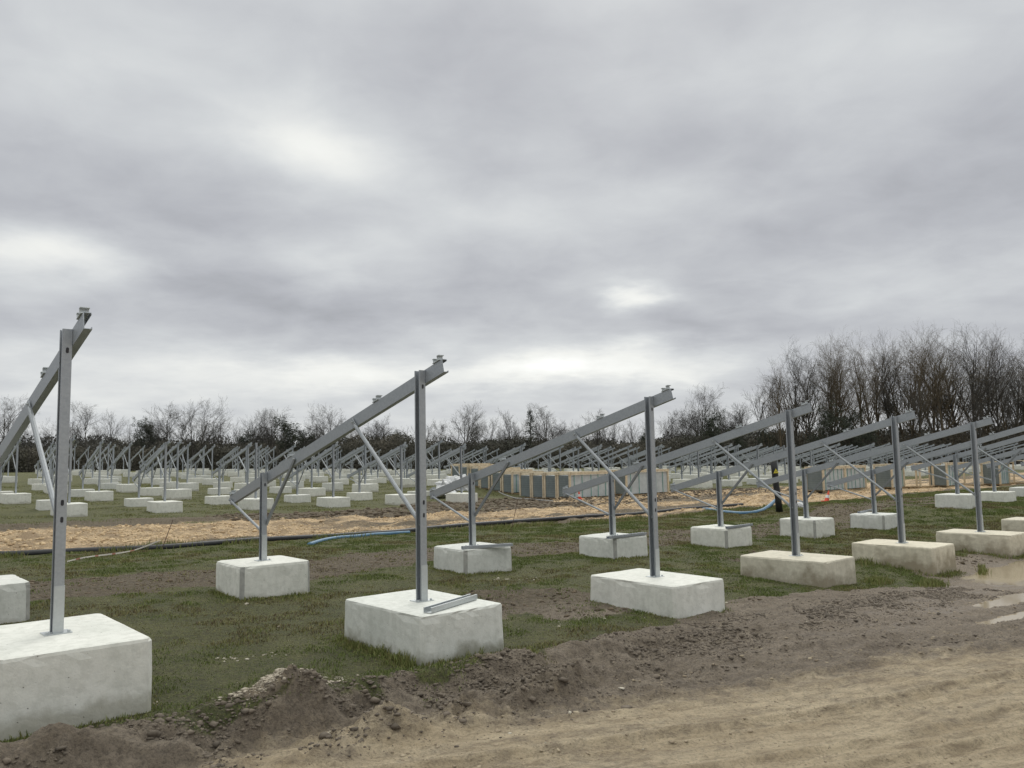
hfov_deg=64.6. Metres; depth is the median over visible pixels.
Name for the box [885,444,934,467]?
panel support frame
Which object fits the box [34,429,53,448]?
bare tree
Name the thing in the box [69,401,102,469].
bare tree
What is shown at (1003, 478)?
panel crate
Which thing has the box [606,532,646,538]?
steel channel
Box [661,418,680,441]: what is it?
bare tree
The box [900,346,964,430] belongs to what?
bare tree
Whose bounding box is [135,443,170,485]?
panel support frame
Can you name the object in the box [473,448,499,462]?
panel support frame
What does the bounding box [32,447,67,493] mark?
panel support frame
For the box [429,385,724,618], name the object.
panel support frame
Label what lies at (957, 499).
panel support frame
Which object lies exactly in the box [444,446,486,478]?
panel support frame
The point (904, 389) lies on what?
bare tree
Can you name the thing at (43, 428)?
bare tree
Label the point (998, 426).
bare tree
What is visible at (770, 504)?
water pipe
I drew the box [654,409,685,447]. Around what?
bare tree
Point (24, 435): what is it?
bare tree
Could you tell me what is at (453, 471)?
panel crate
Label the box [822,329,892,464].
bare tree
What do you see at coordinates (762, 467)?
panel support frame
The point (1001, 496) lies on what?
panel support frame
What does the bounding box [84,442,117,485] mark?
panel support frame
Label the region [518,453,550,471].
panel support frame
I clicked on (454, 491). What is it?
plastic sheeting
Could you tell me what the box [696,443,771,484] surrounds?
panel support frame
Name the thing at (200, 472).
panel support frame
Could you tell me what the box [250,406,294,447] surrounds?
bare tree
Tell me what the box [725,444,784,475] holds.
panel support frame
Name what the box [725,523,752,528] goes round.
steel channel
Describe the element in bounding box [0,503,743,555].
drain pipe
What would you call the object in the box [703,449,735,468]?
panel support frame
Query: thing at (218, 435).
bare tree
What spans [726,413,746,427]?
bare tree
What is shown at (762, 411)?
bare tree
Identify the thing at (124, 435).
bare tree
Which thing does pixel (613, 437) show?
bare tree
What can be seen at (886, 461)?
panel support frame
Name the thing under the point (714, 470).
panel support frame
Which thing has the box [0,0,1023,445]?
sky
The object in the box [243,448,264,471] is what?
panel support frame
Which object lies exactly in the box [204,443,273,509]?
panel support frame
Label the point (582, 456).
panel support frame
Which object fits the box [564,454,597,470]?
panel support frame
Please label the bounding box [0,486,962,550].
gravel
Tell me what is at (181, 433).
bare tree
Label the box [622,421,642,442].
bare tree
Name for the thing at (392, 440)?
evergreen tree
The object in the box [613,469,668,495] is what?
panel crate
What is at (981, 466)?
panel crate
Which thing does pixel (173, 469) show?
panel support frame
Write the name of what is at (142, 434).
evergreen tree
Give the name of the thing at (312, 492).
panel support frame
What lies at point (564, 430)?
bare tree
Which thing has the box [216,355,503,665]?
panel support frame
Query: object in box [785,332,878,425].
bare tree
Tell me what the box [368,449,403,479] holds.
panel support frame
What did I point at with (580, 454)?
panel support frame
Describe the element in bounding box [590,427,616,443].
bare tree
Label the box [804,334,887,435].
bare tree
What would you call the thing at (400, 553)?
soil lumps
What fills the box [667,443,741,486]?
panel support frame
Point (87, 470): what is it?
panel support frame
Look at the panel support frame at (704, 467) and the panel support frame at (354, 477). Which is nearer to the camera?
the panel support frame at (354, 477)
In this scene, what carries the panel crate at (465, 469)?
on the ground at (874, 720)
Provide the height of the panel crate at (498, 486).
1.282 m
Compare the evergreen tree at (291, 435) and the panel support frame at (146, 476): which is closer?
the panel support frame at (146, 476)
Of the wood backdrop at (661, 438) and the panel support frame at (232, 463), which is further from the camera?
the wood backdrop at (661, 438)
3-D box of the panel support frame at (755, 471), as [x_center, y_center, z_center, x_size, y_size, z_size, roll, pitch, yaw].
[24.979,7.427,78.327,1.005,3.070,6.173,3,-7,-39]
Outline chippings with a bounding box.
[25,523,853,760]
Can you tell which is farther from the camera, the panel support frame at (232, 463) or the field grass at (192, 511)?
the panel support frame at (232, 463)
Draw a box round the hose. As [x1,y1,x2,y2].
[498,490,552,500]
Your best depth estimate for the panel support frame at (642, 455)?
79.18 m
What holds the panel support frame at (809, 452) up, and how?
on the ground at (874, 720)
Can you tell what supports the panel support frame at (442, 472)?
on the ground at (874, 720)
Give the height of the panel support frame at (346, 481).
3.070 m
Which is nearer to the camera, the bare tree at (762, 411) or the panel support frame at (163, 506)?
the panel support frame at (163, 506)
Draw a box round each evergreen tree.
[129,417,161,457]
[232,427,259,467]
[271,416,314,458]
[294,424,315,460]
[378,430,403,468]
[636,429,645,458]
[691,409,727,464]
[726,427,754,457]
[753,428,778,465]
[802,400,848,460]
[822,409,866,462]
[850,424,882,464]
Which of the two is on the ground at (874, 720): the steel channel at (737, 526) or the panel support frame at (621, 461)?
the panel support frame at (621, 461)
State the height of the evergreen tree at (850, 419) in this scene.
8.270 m
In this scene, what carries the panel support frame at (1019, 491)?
on the ground at (874, 720)
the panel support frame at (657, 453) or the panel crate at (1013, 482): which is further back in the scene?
the panel support frame at (657, 453)
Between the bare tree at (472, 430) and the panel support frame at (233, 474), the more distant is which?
the bare tree at (472, 430)
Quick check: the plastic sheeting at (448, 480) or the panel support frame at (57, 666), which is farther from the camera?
the plastic sheeting at (448, 480)
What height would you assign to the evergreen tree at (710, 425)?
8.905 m
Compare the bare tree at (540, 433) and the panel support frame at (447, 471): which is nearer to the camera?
the panel support frame at (447, 471)
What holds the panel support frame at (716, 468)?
on the ground at (874, 720)
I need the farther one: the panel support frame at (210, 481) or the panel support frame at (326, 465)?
the panel support frame at (326, 465)
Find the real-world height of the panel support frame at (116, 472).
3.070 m
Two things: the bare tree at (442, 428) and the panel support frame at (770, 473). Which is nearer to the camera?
the panel support frame at (770, 473)
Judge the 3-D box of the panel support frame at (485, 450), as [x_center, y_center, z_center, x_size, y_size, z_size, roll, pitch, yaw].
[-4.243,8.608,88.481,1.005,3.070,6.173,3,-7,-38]
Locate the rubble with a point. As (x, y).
(269, 678)
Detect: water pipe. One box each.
[307,531,409,544]
[704,499,774,513]
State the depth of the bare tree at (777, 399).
112.77 m
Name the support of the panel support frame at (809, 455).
on the ground at (874, 720)
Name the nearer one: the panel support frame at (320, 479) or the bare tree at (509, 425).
the panel support frame at (320, 479)
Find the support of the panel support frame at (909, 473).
on the ground at (874, 720)
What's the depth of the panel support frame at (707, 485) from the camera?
52.50 m
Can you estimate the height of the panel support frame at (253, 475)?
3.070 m
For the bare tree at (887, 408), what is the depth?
113.64 m
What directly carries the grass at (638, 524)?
on the ground at (874, 720)
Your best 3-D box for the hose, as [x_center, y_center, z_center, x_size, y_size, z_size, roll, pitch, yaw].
[-1.235,6.632,51.021,1.628,0.704,21.812,0,-6,-14]
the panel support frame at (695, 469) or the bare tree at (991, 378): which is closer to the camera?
the panel support frame at (695, 469)
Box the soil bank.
[206,487,799,520]
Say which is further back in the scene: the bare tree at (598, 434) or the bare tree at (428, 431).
the bare tree at (428, 431)
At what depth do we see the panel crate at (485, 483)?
46.75 m
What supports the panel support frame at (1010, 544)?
on the ground at (874, 720)
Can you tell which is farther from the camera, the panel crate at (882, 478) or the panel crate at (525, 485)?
the panel crate at (882, 478)
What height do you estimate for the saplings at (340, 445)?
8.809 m
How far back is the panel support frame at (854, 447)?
102.05 m
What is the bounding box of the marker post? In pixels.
[770,461,782,511]
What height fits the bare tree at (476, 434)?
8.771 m
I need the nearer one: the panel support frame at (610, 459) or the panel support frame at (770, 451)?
the panel support frame at (610, 459)
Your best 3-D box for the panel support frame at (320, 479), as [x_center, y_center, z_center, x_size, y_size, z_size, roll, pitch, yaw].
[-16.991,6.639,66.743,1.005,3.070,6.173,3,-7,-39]
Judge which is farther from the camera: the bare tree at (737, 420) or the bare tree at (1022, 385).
the bare tree at (737, 420)
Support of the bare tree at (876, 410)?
on the ground at (874, 720)
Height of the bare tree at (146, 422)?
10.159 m
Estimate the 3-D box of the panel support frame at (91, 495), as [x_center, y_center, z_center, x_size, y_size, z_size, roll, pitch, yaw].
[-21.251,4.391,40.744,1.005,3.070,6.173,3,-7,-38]
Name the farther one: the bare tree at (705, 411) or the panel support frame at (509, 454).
the bare tree at (705, 411)
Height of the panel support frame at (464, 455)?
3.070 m
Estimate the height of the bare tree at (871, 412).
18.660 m
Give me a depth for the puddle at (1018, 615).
10.03 m
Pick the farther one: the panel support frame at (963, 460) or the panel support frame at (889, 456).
the panel support frame at (963, 460)
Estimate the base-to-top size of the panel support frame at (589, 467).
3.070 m
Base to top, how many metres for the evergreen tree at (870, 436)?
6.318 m
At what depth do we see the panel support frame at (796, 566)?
13.22 m
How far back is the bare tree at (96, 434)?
139.70 m
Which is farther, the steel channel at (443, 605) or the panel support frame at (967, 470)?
the panel support frame at (967, 470)
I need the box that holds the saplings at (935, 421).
[753,385,1023,467]
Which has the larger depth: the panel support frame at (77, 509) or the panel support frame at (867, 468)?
the panel support frame at (867, 468)
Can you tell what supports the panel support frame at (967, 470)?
on the ground at (874, 720)
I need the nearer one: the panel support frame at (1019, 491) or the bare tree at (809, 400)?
the panel support frame at (1019, 491)
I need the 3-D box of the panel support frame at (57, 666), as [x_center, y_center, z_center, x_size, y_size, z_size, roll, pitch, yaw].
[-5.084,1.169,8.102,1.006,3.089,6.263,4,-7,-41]
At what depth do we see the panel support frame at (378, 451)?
100.34 m
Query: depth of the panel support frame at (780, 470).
81.17 m
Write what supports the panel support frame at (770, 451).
on the ground at (874, 720)
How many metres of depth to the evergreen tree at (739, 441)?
115.32 m
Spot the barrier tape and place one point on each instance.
(112, 553)
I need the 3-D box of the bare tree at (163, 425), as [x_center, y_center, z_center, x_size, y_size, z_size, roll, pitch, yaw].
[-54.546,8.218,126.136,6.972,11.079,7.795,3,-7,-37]
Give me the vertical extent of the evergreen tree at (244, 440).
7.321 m
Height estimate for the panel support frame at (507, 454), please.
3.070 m
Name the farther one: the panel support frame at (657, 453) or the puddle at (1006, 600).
the panel support frame at (657, 453)
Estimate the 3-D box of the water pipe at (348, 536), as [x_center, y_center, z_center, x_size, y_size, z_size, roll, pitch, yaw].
[-3.866,3.777,19.887,0.650,0.141,3.734,-4,-6,30]
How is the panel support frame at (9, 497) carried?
on the ground at (874, 720)
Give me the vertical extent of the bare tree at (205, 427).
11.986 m
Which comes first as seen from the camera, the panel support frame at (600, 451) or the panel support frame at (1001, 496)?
the panel support frame at (1001, 496)
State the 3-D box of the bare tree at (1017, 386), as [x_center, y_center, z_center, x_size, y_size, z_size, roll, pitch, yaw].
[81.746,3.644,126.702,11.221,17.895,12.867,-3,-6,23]
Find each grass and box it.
[0,474,965,528]
[0,486,1023,741]
[0,503,1023,742]
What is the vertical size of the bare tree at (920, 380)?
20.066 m
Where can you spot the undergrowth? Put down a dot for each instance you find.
(23, 463)
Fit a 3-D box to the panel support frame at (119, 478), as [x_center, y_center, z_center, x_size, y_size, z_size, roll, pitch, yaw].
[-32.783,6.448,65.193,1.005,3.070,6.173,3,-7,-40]
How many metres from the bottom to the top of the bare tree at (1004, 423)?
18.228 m
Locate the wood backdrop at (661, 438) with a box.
[1,418,1021,468]
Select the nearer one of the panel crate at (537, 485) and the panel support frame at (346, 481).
the panel crate at (537, 485)
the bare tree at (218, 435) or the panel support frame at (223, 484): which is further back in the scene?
the bare tree at (218, 435)
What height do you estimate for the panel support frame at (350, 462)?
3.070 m
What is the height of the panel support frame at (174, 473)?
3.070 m
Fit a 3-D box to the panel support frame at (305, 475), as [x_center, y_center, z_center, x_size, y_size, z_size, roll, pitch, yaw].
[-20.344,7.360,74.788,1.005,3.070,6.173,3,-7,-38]
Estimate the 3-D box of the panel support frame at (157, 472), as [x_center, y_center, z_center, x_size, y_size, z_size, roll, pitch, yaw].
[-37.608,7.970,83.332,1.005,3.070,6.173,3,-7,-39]
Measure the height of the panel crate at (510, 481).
1.282 m
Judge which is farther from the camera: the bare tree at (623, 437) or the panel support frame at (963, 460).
the bare tree at (623, 437)
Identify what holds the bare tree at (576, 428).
on the ground at (874, 720)
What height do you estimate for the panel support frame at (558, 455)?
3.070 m
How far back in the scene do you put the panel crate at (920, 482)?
48.38 m
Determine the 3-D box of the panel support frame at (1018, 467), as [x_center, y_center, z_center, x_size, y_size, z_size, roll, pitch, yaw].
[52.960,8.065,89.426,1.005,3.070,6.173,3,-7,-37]
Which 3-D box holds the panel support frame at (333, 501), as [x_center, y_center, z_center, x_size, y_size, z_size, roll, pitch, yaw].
[-9.491,4.342,38.342,1.005,3.070,6.173,3,-7,-38]
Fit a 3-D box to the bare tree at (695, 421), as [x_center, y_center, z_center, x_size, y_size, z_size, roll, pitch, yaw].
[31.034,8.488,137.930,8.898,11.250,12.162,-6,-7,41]
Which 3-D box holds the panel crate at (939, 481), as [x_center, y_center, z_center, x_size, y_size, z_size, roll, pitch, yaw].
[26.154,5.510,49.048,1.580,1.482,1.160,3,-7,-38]
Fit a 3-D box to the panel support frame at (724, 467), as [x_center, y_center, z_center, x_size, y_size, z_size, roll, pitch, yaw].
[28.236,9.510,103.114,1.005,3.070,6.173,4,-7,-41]
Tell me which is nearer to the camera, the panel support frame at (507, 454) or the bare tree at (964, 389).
the panel support frame at (507, 454)
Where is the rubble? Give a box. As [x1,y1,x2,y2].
[217,663,343,715]
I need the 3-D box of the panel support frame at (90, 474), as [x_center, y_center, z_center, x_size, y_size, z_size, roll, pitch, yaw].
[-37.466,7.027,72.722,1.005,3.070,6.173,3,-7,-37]
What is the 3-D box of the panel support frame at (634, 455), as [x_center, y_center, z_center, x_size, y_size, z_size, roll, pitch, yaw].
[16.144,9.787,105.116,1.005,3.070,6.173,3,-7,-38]
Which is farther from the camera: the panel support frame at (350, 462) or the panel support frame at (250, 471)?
the panel support frame at (250, 471)
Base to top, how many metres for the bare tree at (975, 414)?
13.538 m
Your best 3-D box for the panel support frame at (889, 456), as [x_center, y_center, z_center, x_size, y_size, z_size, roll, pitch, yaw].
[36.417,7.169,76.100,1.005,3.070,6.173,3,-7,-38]
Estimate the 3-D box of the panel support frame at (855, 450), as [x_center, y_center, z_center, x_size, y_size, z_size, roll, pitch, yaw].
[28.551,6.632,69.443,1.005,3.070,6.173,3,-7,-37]
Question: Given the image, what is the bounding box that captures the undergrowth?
[1,425,1023,472]
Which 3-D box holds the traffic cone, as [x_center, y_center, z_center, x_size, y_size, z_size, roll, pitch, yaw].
[13.813,4.929,35.436,0.324,0.540,0.324,22,-14,-19]
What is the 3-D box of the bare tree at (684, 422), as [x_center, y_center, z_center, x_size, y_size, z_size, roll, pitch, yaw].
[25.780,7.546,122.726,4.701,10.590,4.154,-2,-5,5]
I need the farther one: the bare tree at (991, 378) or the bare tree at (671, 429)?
the bare tree at (671, 429)
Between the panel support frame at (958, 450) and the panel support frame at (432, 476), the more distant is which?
the panel support frame at (958, 450)
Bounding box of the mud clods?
[2,584,1022,767]
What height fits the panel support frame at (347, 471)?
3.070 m
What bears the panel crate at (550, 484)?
on the ground at (874, 720)
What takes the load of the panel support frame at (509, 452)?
on the ground at (874, 720)
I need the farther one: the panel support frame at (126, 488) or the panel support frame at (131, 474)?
the panel support frame at (131, 474)
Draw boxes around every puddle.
[961,559,1023,586]
[972,593,1023,607]
[979,611,1023,623]
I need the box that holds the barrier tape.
[67,540,159,561]
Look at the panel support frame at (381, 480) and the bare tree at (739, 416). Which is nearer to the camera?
the panel support frame at (381, 480)
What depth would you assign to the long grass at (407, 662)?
13.40 m
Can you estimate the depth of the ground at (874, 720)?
7.32 m
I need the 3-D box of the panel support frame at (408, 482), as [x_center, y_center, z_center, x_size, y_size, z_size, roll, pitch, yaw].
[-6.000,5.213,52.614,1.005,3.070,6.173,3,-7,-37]
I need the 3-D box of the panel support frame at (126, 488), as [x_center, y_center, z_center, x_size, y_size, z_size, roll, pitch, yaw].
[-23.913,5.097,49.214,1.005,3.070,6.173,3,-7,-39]
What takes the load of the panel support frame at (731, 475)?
on the ground at (874, 720)
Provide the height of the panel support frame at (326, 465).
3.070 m
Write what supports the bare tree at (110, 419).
on the ground at (874, 720)
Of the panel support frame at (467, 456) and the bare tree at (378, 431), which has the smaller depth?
the panel support frame at (467, 456)
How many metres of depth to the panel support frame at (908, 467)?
89.53 m
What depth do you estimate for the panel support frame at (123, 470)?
87.88 m
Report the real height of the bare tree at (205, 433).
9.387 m
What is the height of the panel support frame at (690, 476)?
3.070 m
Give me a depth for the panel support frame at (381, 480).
62.35 m
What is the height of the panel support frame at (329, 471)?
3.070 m
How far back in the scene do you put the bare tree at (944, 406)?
119.12 m
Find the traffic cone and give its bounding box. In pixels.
[823,491,828,501]
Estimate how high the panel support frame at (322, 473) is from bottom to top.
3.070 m
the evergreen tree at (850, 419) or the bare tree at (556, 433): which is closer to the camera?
the evergreen tree at (850, 419)
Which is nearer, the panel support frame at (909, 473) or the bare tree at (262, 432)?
the panel support frame at (909, 473)
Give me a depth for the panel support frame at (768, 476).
64.48 m
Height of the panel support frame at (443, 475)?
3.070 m
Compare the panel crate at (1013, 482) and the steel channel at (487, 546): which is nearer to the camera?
the steel channel at (487, 546)
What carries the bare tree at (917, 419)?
on the ground at (874, 720)
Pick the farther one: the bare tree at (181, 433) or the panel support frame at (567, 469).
the bare tree at (181, 433)
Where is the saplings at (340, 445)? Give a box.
[3,421,756,471]
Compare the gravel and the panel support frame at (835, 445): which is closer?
the gravel
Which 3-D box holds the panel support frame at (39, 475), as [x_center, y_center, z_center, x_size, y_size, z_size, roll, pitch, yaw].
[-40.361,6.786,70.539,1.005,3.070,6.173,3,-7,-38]
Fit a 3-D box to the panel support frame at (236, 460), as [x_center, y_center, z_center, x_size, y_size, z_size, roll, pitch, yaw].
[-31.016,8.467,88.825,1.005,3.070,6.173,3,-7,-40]
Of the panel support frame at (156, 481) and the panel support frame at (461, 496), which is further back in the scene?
the panel support frame at (156, 481)
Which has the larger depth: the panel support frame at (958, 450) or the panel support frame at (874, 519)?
the panel support frame at (958, 450)
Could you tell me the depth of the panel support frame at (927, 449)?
97.60 m
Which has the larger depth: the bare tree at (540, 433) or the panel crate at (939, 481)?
the bare tree at (540, 433)
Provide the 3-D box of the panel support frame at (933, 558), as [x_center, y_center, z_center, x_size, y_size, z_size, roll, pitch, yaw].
[5.714,2.198,16.871,1.028,3.064,6.171,3,-7,-40]
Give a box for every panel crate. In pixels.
[450,463,490,475]
[458,464,492,475]
[469,466,488,487]
[479,467,519,489]
[491,469,532,491]
[502,471,543,493]
[519,471,570,497]
[531,471,583,498]
[543,471,586,498]
[556,471,608,497]
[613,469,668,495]
[804,466,845,492]
[842,465,866,490]
[873,464,905,489]
[905,463,934,488]
[928,462,958,487]
[958,462,983,485]
[980,461,1010,485]
[1010,460,1023,483]
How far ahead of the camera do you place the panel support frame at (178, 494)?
40.95 m
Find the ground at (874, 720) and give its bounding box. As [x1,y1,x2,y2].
[0,462,1023,767]
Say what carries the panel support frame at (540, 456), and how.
on the ground at (874, 720)
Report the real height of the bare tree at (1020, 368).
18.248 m
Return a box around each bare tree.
[0,394,39,443]
[12,419,50,457]
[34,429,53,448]
[40,419,90,446]
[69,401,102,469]
[89,419,106,443]
[95,410,128,446]
[108,425,138,445]
[127,417,173,463]
[138,402,188,465]
[162,394,233,468]
[173,417,188,442]
[195,417,214,442]
[209,415,233,465]
[222,420,243,444]
[238,409,278,453]
[243,421,281,446]
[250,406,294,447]
[303,404,345,464]
[358,415,397,468]
[426,424,436,441]
[429,420,450,444]
[444,400,487,463]
[465,420,488,443]
[478,418,500,455]
[496,411,522,449]
[511,421,522,443]
[521,403,557,441]
[529,422,548,439]
[543,420,583,439]
[554,420,572,444]
[568,423,586,444]
[578,410,606,446]
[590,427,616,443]
[604,423,621,443]
[616,427,630,443]
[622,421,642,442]
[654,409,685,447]
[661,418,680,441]
[662,406,720,437]
[666,403,694,446]
[680,383,724,460]
[711,406,735,431]
[717,410,734,464]
[720,404,755,436]
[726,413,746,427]
[744,374,787,443]
[755,342,812,464]
[757,337,823,465]
[775,359,825,439]
[776,336,840,465]
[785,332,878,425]
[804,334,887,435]
[808,356,857,428]
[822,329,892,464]
[836,332,915,461]
[840,353,896,433]
[856,322,954,440]
[861,328,915,438]
[871,352,935,434]
[875,324,993,447]
[884,324,973,462]
[893,321,967,457]
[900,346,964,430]
[901,379,948,452]
[914,343,1001,430]
[922,325,990,434]
[929,320,1023,421]
[941,370,999,458]
[948,322,1023,434]
[956,327,1023,459]
[963,345,1002,434]
[964,359,1023,436]
[987,363,1023,463]
[989,335,1023,436]
[993,342,1023,424]
[1002,357,1023,428]
[1006,351,1023,390]
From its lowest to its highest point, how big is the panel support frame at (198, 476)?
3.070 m
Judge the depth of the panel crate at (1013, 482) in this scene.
51.41 m
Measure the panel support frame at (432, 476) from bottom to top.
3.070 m
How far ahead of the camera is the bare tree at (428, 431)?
139.97 m
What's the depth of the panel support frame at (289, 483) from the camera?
55.23 m
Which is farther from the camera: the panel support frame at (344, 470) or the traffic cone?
the panel support frame at (344, 470)
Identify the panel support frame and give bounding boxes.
[0,307,151,741]
[0,437,30,503]
[2,454,17,482]
[28,441,54,484]
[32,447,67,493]
[35,435,87,516]
[38,443,55,476]
[48,455,71,481]
[68,444,80,475]
[71,439,113,501]
[72,446,93,473]
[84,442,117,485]
[84,446,106,476]
[91,444,121,481]
[96,445,120,475]
[101,441,140,492]
[110,446,127,473]
[123,445,150,476]
[124,438,182,512]
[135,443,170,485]
[136,446,159,474]
[140,439,191,499]
[140,446,168,478]
[156,446,175,471]
[159,442,198,490]
[163,445,189,477]
[181,445,210,478]
[185,448,210,474]
[185,454,208,470]
[188,444,221,484]
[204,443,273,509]
[207,442,259,497]
[213,444,249,489]
[214,446,242,476]
[215,448,236,471]
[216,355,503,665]
[219,447,244,473]
[230,445,261,482]
[242,445,268,477]
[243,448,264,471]
[249,448,269,473]
[252,446,275,473]
[259,444,303,488]
[269,456,325,496]
[278,446,310,478]
[284,441,349,507]
[285,460,313,473]
[289,453,327,482]
[307,451,331,473]
[310,446,345,477]
[313,450,343,472]
[322,441,378,491]
[322,450,345,472]
[331,446,376,484]
[335,451,371,480]
[340,449,355,472]
[345,447,376,476]
[347,442,414,504]
[358,449,382,472]
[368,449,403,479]
[369,444,407,483]
[369,455,399,474]
[374,450,410,476]
[383,449,410,471]
[397,439,442,487]
[402,447,440,479]
[405,449,437,474]
[406,443,477,502]
[426,449,450,473]
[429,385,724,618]
[433,447,466,477]
[433,456,459,473]
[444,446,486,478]
[447,449,474,463]
[458,448,487,463]
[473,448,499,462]
[485,443,525,468]
[490,448,520,468]
[493,447,524,463]
[514,445,563,470]
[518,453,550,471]
[539,446,581,471]
[540,446,575,471]
[542,451,580,471]
[548,444,602,471]
[562,400,856,587]
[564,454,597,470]
[565,447,601,470]
[568,446,611,470]
[581,444,631,470]
[582,447,619,470]
[602,447,639,469]
[604,447,635,463]
[610,444,670,481]
[619,450,656,468]
[620,445,670,472]
[639,447,674,467]
[656,451,712,488]
[656,455,697,474]
[664,445,722,478]
[664,454,703,470]
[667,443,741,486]
[670,408,956,575]
[673,446,720,473]
[680,454,700,478]
[681,446,722,469]
[692,445,746,477]
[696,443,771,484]
[701,445,747,473]
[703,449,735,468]
[717,446,754,468]
[717,447,763,472]
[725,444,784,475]
[731,445,797,482]
[732,446,770,468]
[739,445,783,471]
[748,444,798,474]
[752,446,799,470]
[753,447,787,466]
[756,415,1023,557]
[756,450,811,481]
[777,443,839,478]
[777,449,813,471]
[786,446,828,466]
[796,445,839,470]
[802,445,852,465]
[806,445,845,466]
[813,443,874,477]
[816,446,857,464]
[827,425,1023,531]
[828,445,872,470]
[833,442,890,464]
[833,445,874,465]
[856,444,924,475]
[862,449,910,468]
[868,444,927,474]
[872,444,924,469]
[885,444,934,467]
[891,443,951,470]
[900,443,944,464]
[909,443,968,472]
[911,435,1023,508]
[921,451,980,471]
[935,444,981,464]
[950,447,1023,501]
[961,446,1011,470]
[963,443,1023,469]
[978,444,1023,459]
[986,455,1023,496]
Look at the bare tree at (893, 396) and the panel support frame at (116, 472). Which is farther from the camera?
the bare tree at (893, 396)
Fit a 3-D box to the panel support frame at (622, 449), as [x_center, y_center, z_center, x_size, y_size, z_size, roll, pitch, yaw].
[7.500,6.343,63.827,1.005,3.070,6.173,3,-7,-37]
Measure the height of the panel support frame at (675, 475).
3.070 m
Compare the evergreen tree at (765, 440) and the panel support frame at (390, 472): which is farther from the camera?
the evergreen tree at (765, 440)
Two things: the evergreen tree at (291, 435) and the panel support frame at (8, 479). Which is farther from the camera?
the evergreen tree at (291, 435)
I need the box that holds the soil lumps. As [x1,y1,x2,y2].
[29,490,1006,619]
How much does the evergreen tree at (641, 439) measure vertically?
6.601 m
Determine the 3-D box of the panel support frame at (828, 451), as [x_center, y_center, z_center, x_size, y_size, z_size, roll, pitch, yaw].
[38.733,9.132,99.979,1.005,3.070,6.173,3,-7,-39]
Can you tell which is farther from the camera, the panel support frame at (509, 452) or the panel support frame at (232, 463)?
the panel support frame at (232, 463)
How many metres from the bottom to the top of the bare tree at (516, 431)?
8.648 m
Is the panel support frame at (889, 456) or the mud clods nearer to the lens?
the mud clods
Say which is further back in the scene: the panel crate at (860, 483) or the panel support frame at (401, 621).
the panel crate at (860, 483)
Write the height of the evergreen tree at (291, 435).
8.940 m
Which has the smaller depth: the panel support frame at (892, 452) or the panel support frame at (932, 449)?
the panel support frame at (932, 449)
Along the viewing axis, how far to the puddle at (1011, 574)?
14.24 m
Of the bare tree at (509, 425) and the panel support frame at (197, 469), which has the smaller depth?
the panel support frame at (197, 469)
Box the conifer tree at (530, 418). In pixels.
[522,411,546,467]
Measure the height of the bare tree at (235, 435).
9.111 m
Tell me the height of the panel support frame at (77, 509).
3.070 m
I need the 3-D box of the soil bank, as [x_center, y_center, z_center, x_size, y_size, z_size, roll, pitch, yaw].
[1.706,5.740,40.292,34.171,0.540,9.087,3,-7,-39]
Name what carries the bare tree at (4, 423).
on the ground at (874, 720)
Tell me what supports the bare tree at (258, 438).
on the ground at (874, 720)
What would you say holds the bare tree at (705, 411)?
on the ground at (874, 720)
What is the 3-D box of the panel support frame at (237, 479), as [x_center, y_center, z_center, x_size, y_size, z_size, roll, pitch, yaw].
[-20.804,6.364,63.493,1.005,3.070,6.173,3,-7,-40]
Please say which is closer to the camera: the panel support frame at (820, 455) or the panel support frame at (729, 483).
the panel support frame at (729, 483)
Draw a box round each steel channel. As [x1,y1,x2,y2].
[423,594,476,612]
[461,543,512,548]
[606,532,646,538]
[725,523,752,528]
[857,509,871,512]
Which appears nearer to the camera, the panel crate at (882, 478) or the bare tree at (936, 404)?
the panel crate at (882, 478)
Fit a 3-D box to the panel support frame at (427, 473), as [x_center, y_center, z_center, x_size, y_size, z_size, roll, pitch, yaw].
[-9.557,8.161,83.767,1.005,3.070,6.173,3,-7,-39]
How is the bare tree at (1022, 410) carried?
on the ground at (874, 720)
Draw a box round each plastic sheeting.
[435,475,467,491]
[435,485,456,494]
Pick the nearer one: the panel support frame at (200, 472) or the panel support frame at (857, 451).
the panel support frame at (200, 472)
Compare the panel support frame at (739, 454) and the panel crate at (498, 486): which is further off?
the panel support frame at (739, 454)
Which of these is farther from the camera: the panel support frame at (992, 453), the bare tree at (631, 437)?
the bare tree at (631, 437)
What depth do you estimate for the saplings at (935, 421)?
112.12 m
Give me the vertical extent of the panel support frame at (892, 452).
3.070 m
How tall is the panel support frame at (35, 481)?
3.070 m
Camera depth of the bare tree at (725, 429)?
125.42 m
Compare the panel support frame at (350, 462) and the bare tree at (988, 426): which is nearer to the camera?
the panel support frame at (350, 462)
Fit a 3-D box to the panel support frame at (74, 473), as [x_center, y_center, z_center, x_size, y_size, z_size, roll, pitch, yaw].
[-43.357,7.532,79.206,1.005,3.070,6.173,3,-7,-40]
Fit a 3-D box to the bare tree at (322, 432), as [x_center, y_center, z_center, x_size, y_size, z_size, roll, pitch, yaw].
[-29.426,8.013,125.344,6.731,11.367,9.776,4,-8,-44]
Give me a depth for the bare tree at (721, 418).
138.28 m
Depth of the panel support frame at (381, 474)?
81.86 m
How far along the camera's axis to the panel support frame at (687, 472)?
80.85 m
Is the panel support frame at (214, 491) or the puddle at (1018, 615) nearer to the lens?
the puddle at (1018, 615)
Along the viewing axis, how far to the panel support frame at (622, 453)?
102.28 m

